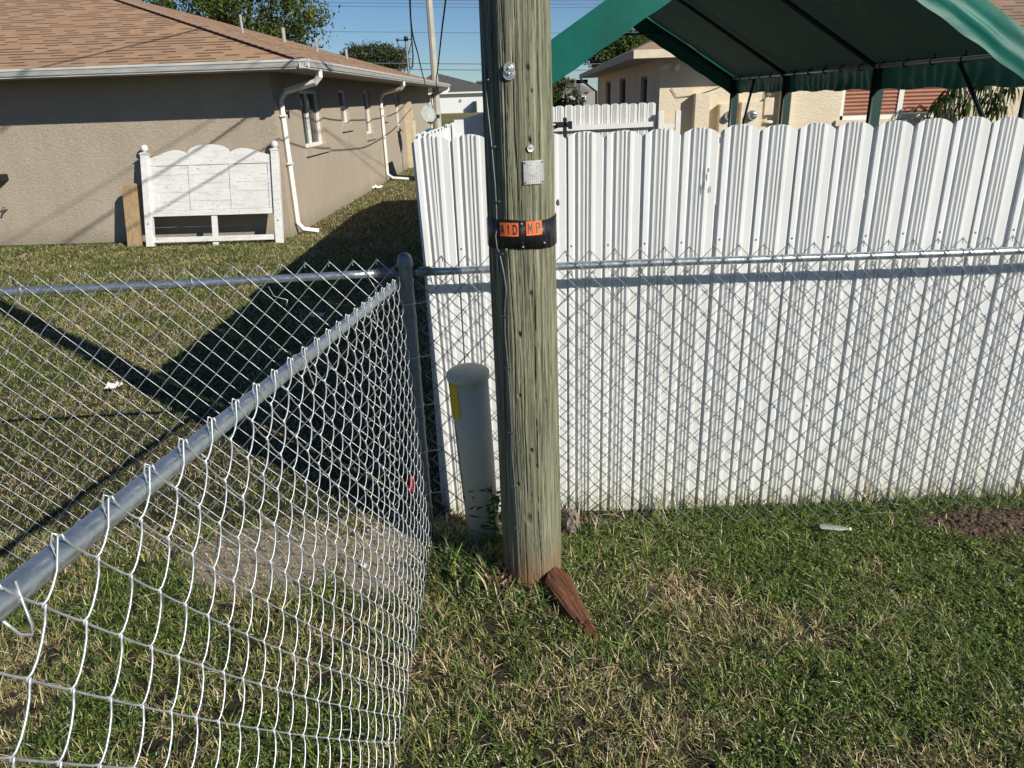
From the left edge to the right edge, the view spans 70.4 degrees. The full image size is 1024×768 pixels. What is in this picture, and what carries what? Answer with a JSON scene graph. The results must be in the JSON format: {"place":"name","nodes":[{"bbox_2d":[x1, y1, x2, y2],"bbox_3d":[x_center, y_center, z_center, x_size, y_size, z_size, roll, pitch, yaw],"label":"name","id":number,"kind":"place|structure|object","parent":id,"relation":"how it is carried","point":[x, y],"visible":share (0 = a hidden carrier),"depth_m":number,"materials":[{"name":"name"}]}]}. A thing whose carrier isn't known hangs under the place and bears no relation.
{"place":"outdoors","nodes":[
{"label":"outdoors","id":0,"kind":"place"},
{"bbox_2d":[0,168,439,545],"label":"side lawn grass","id":1,"kind":"structure","parent":0,"point":[415,234],"depth_m":6.87,"materials":[{"name":"green plant"}]},
{"bbox_2d":[104,381,122,388],"bbox_3d":[-3.020,0.004,5.505,0.114,0.035,0.124,-2,21,0],"label":"paper scrap","id":2,"kind":"object","parent":1,"relation":"on","point":[111,385],"visible":0.88,"depth_m":5.51,"materials":[{"name":"white paper"}]},
{"bbox_2d":[138,0,454,3],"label":"power line","id":3,"kind":"object","parent":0,"point":[341,2],"visible":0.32,"depth_m":35.58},
{"bbox_2d":[176,516,434,603],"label":"gravel","id":4,"kind":"structure","parent":0,"point":[280,557],"depth_m":3.38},
{"bbox_2d":[179,4,594,7],"bbox_3d":[-0.638,-18.924,35.538,60.000,1.522,0.023,-2,21,0],"label":"power line","id":5,"kind":"object","parent":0,"point":[463,7],"visible":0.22,"depth_m":35.63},
{"bbox_2d":[144,0,648,91],"label":"sky","id":6,"kind":"structure","parent":0,"point":[383,24],"materials":[{"name":"blue"}]},
{"bbox_2d":[394,69,459,69],"bbox_3d":[-0.550,-16.292,36.572,60.001,1.536,0.038,-2,21,0],"label":"power line","id":7,"kind":"object","parent":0,"point":[427,69],"visible":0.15,"depth_m":36.67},
{"bbox_2d":[310,31,638,32],"bbox_3d":[-0.603,-17.873,35.951,60.000,1.522,0.023,-2,21,0],"label":"power line","id":8,"kind":"object","parent":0,"point":[435,32],"visible":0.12,"depth_m":36.06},
{"bbox_2d":[372,63,601,63],"bbox_3d":[-0.558,-16.553,36.470,60.001,1.536,0.038,-2,21,0],"label":"power line","id":9,"kind":"object","parent":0,"point":[437,63],"visible":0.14,"depth_m":36.56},
{"bbox_2d":[0,88,1023,767],"bbox_3d":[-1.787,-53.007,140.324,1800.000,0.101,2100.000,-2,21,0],"label":"ground","id":10,"kind":"structure","parent":0,"point":[246,562],"depth_m":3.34,"materials":[{"name":"green plant"}]},
{"bbox_2d":[122,183,142,246],"bbox_3d":[-5.897,-2.621,11.278,0.230,0.938,0.303,-2,21,0],"label":"wooden board","id":11,"kind":"object","parent":10,"relation":"on","point":[132,213],"visible":1,"depth_m":11.26,"materials":[{"name":"beige wood"}]},
{"bbox_2d":[0,258,421,563],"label":"chain link fence","id":12,"kind":"object","parent":10,"relation":"on","point":[384,273],"visible":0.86,"depth_m":3.13,"materials":[{"name":"metal"}]},
{"bbox_2d":[139,140,283,246],"bbox_3d":[-4.613,-2.912,11.167,2.152,1.500,0.541,-1,21,2],"label":"headboard","id":13,"kind":"object","parent":10,"relation":"on","point":[198,178],"visible":0.98,"depth_m":11.16,"materials":[{"name":"white paint"}]},
{"bbox_2d":[0,276,432,767],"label":"chain link fence","id":14,"kind":"object","parent":10,"relation":"on","point":[27,580],"visible":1,"depth_m":1.41,"materials":[{"name":"metal"}]},
{"bbox_2d":[0,0,450,245],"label":"tan house","id":15,"kind":"structure","parent":10,"relation":"on","point":[95,95],"depth_m":11.46,"materials":[{"name":"paint"}]},
{"bbox_2d":[299,90,330,156],"bbox_3d":[-3.595,-4.693,13.028,0.189,1.070,1.490,-1,21,2],"label":"window","id":16,"kind":"structure","parent":15,"relation":"in","point":[308,99],"depth_m":13.17,"materials":[{"name":"white glass"}]},
{"bbox_2d":[338,90,354,131],"bbox_3d":[-3.549,-5.748,15.272,0.189,0.810,0.940,-1,21,2],"label":"window","id":17,"kind":"structure","parent":15,"relation":"in","point":[349,127],"depth_m":15.47,"materials":[{"name":"white paint"}]},
{"bbox_2d":[363,91,376,139],"bbox_3d":[-3.495,-6.483,17.535,0.189,1.100,0.990,-1,21,2],"label":"window","id":18,"kind":"structure","parent":15,"relation":"in","point":[370,136],"depth_m":17.77,"materials":[{"name":"white paint"}]},
{"bbox_2d":[379,94,389,121],"bbox_3d":[-3.458,-7.332,19.322,0.189,0.690,0.940,-1,21,2],"label":"window","id":19,"kind":"structure","parent":15,"relation":"in","point":[386,119],"depth_m":19.55,"materials":[{"name":"white paint"}]},
{"bbox_2d":[394,95,403,130],"bbox_3d":[-3.407,-8.017,21.470,0.189,0.990,1.040,-1,21,2],"label":"window","id":20,"kind":"structure","parent":15,"relation":"in","point":[399,128],"depth_m":21.74,"materials":[{"name":"white paint"}]},
{"bbox_2d":[396,36,413,75],"bbox_3d":[-3.270,-9.974,22.363,0.507,1.350,0.133,-2,21,0],"label":"service mast","id":21,"kind":"object","parent":15,"relation":"attached to","point":[406,39],"visible":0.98,"depth_m":22.26,"materials":[{"name":"grey metal"}]},
{"bbox_2d":[409,0,424,83],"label":"overhead cable","id":22,"kind":"object","parent":15,"relation":"attached to","point":[413,37],"visible":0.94,"depth_m":12.44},
{"bbox_2d":[142,0,344,47],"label":"broadleaf tree","id":23,"kind":"object","parent":10,"relation":"on","point":[219,10],"visible":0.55,"depth_m":31.49,"materials":[{"name":"green plant"}]},
{"bbox_2d":[310,312,324,316],"bbox_3d":[-1.930,-0.696,7.169,0.161,0.052,0.102,-2,21,0],"label":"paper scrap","id":24,"kind":"object","parent":10,"relation":"on","point":[313,314],"visible":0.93,"depth_m":7.15,"materials":[{"name":"white paper"}]},
{"bbox_2d":[339,40,411,71],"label":"scrub tree","id":25,"kind":"object","parent":10,"relation":"on","point":[388,53],"visible":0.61,"depth_m":44.93,"materials":[{"name":"green plant"}]},
{"bbox_2d":[404,475,415,495],"bbox_3d":[-0.539,0.549,3.841,0.056,0.144,0.022,-2,21,0],"label":"marker flag","id":26,"kind":"object","parent":10,"relation":"on","point":[409,482],"visible":0.65,"depth_m":3.84,"materials":[{"name":"red plastic"}]},
{"bbox_2d":[397,252,441,538],"bbox_3d":[-0.400,0.121,3.282,0.119,1.440,0.066,-2,21,0],"label":"fence post","id":27,"kind":"object","parent":10,"relation":"on","point":[406,278],"visible":0.91,"depth_m":3.20,"materials":[{"name":"metal"}]},
{"bbox_2d":[420,105,439,127],"bbox_3d":[-2.278,-6.968,20.741,0.545,1.880,0.558,-2,21,0],"label":"satellite dish","id":28,"kind":"object","parent":10,"relation":"on","point":[429,115],"visible":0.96,"depth_m":20.60,"materials":[{"name":"white paint"}]},
{"bbox_2d":[426,0,441,127],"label":"concrete pole","id":29,"kind":"object","parent":10,"relation":"on","point":[433,57],"visible":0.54,"depth_m":27.29,"materials":[{"name":"grey concrete"}]},
{"bbox_2d":[436,0,445,88],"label":"overhead cable","id":30,"kind":"object","parent":29,"relation":"attached to","point":[440,40],"visible":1,"depth_m":11.48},
{"bbox_2d":[414,113,483,505],"bbox_3d":[-0.247,-2.127,8.283,0.133,1.865,10.388,-1,21,2],"label":"panel fence","id":31,"kind":"object","parent":10,"relation":"on","point":[474,124],"visible":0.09,"depth_m":3.95,"materials":[{"name":"white metal"}]},
{"bbox_2d":[427,74,482,113],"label":"white house","id":32,"kind":"structure","parent":10,"relation":"on","point":[462,96],"depth_m":121.05,"materials":[{"name":"grey paint"}]},
{"bbox_2d":[473,101,476,112],"bbox_3d":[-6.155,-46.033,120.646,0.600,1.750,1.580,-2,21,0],"label":"green door","id":33,"kind":"structure","parent":32,"relation":"in","point":[474,102],"depth_m":119.95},
{"bbox_2d":[446,363,499,545],"bbox_3d":[-0.156,0.366,3.264,0.182,0.955,0.238,14,26,34],"label":"utility pedestal","id":34,"kind":"object","parent":10,"relation":"on","point":[468,383],"visible":0.97,"depth_m":3.15,"materials":[{"name":"grey plastic"}]},
{"bbox_2d":[468,487,502,549],"bbox_3d":[-0.104,0.616,3.337,0.214,0.360,0.215,-6,22,-10],"label":"leafy weed","id":35,"kind":"object","parent":10,"relation":"on","point":[497,501],"visible":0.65,"depth_m":3.28,"materials":[{"name":"green plant"}]},
{"bbox_2d":[458,537,518,604],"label":"leaf litter","id":36,"kind":"object","parent":10,"relation":"on","point":[503,586],"visible":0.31,"depth_m":3.05,"materials":[{"name":"brown plant"}]},
{"bbox_2d":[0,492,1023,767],"bbox_3d":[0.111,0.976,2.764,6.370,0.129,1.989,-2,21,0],"label":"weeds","id":37,"kind":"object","parent":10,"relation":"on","point":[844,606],"visible":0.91,"depth_m":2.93,"materials":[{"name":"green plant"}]},
{"bbox_2d":[479,0,561,587],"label":"utility pole","id":38,"kind":"object","parent":10,"relation":"on","point":[516,57],"visible":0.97,"depth_m":2.58,"materials":[{"name":"brown wood"}]},
{"bbox_2d":[552,78,574,106],"bbox_3d":[0.799,-5.893,16.626,1.322,2.697,1.406,-2,21,0],"label":"conifer bush","id":39,"kind":"object","parent":10,"relation":"on","point":[558,99],"visible":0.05,"depth_m":16.24,"materials":[{"name":"green plant"}]},
{"bbox_2d":[554,76,585,105],"bbox_3d":[2.126,-11.415,29.887,1.880,3.203,0.950,-2,21,0],"label":"spindly shrub","id":40,"kind":"object","parent":10,"relation":"on","point":[566,82],"visible":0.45,"depth_m":29.63,"materials":[{"name":"green plant"}]},
{"bbox_2d":[563,506,579,532],"bbox_3d":[0.286,0.673,3.491,0.083,0.178,0.074,-2,21,0],"label":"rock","id":41,"kind":"object","parent":10,"relation":"on","point":[568,521],"visible":0.76,"depth_m":3.46,"materials":[{"name":"beige stone"}]},
{"bbox_2d":[543,566,604,644],"bbox_3d":[0.261,0.895,2.930,0.120,0.080,0.401,-15,40,-29],"label":"wood chunk","id":42,"kind":"object","parent":10,"relation":"on","point":[563,589],"visible":0.94,"depth_m":2.92,"materials":[{"name":"brown wood"}]},
{"bbox_2d":[576,79,587,104],"bbox_3d":[2.438,-9.289,25.394,0.400,2.500,0.060,-2,21,0],"label":"street sign","id":43,"kind":"object","parent":10,"relation":"on","point":[579,81],"visible":0.5,"depth_m":25.00,"materials":[{"name":"metal"}]},
{"bbox_2d":[553,102,655,137],"bbox_3d":[1.193,-4.068,13.134,2.760,1.838,0.124,-2,21,0],"label":"panel fence","id":44,"kind":"object","parent":10,"relation":"on","point":[606,119],"visible":0.2,"depth_m":12.88,"materials":[{"name":"white metal"}]},
{"bbox_2d":[553,118,571,137],"bbox_3d":[0.174,-1.066,3.156,0.180,0.165,0.130,-2,21,0],"label":"gate latch","id":45,"kind":"object","parent":44,"relation":"attached to","point":[564,124],"visible":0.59,"depth_m":3.16,"materials":[{"name":"black plastic"}]},
{"bbox_2d":[584,28,649,67],"bbox_3d":[6.131,-16.297,38.846,5.699,5.500,3.303,-2,21,0],"label":"bushy tree","id":46,"kind":"object","parent":10,"relation":"on","point":[620,46],"visible":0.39,"depth_m":37.56,"materials":[{"name":"green plant"}]},
{"bbox_2d":[561,506,773,524],"bbox_3d":[0.743,0.654,3.636,1.170,0.042,0.138,-2,21,0],"label":"fence foot debris","id":47,"kind":"object","parent":10,"relation":"on","point":[621,514],"visible":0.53,"depth_m":3.64,"materials":[{"name":"brown plant"}]},
{"bbox_2d":[657,111,680,132],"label":"white gate","id":48,"kind":"structure","parent":10,"relation":"on","point":[675,125],"depth_m":12.80,"materials":[{"name":"paint"}]},
{"bbox_2d":[401,473,1023,637],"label":"broad leaf grass","id":49,"kind":"structure","parent":10,"relation":"on","point":[455,556],"depth_m":3.33,"materials":[{"name":"green plant"}]},
{"bbox_2d":[411,116,1023,514],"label":"panel fence","id":50,"kind":"object","parent":10,"relation":"on","point":[627,194],"visible":0.67,"depth_m":3.32,"materials":[{"name":"white metal"}]},
{"bbox_2d":[413,235,1023,533],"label":"chain link fence","id":51,"kind":"object","parent":10,"relation":"on","point":[423,271],"visible":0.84,"depth_m":3.19,"materials":[{"name":"metal"}]},
{"bbox_2d":[551,0,1023,225],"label":"carport canopy","id":52,"kind":"object","parent":10,"relation":"on","point":[875,48],"visible":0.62,"depth_m":6.52,"materials":[{"name":"green fabric"}]},
{"bbox_2d":[579,0,1023,203],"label":"cream house","id":53,"kind":"structure","parent":10,"relation":"on","point":[667,83],"depth_m":13.06,"materials":[{"name":"paint"}]},
{"bbox_2d":[608,81,610,104],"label":"window","id":54,"kind":"structure","parent":53,"relation":"in","point":[609,83],"depth_m":21.77,"materials":[{"name":"black glass"}]},
{"bbox_2d":[622,78,625,102],"bbox_3d":[2.840,-6.869,18.177,0.055,1.450,1.200,-1,21,2],"label":"window","id":55,"kind":"structure","parent":53,"relation":"in","point":[624,79],"depth_m":18.46,"materials":[{"name":"black glass"}]},
{"bbox_2d":[643,76,646,102],"bbox_3d":[2.766,-5.536,14.861,0.055,1.400,0.850,-1,21,2],"label":"window","id":56,"kind":"structure","parent":53,"relation":"in","point":[645,78],"depth_m":15.02,"materials":[{"name":"black glass"}]},
{"bbox_2d":[834,87,953,125],"bbox_3d":[6.895,-5.170,13.001,2.130,0.980,0.110,-2,21,0],"label":"window","id":57,"kind":"structure","parent":53,"relation":"in","point":[896,96],"depth_m":13.09,"materials":[{"name":"white paint"}]},
{"bbox_2d":[819,524,851,530],"bbox_3d":[1.521,0.676,3.415,0.139,0.018,0.042,3,22,13],"label":"plastic bottle","id":58,"kind":"object","parent":10,"relation":"on","point":[832,527],"visible":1,"depth_m":3.41,"materials":[{"name":"white plastic"}]},
{"bbox_2d":[908,505,1023,549],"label":"soil crumbs","id":59,"kind":"object","parent":10,"relation":"on","point":[973,529],"visible":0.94,"depth_m":3.42,"materials":[{"name":"brown soil"}]},
{"bbox_2d":[924,86,1021,122],"bbox_3d":[7.974,-4.239,12.693,1.580,2.059,0.655,1,22,7],"label":"drooping shrub","id":60,"kind":"object","parent":10,"relation":"on","point":[936,110],"visible":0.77,"depth_m":12.43,"materials":[{"name":"green plant"}]},
{"bbox_2d":[446,0,604,0],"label":"power line","id":61,"kind":"object","parent":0,"point":[550,0],"visible":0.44,"depth_m":35.62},
{"bbox_2d":[554,79,597,105],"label":"grey house","id":62,"kind":"structure","parent":0,"point":[588,94],"depth_m":55.89,"materials":[{"name":"white paint"}]}
]}

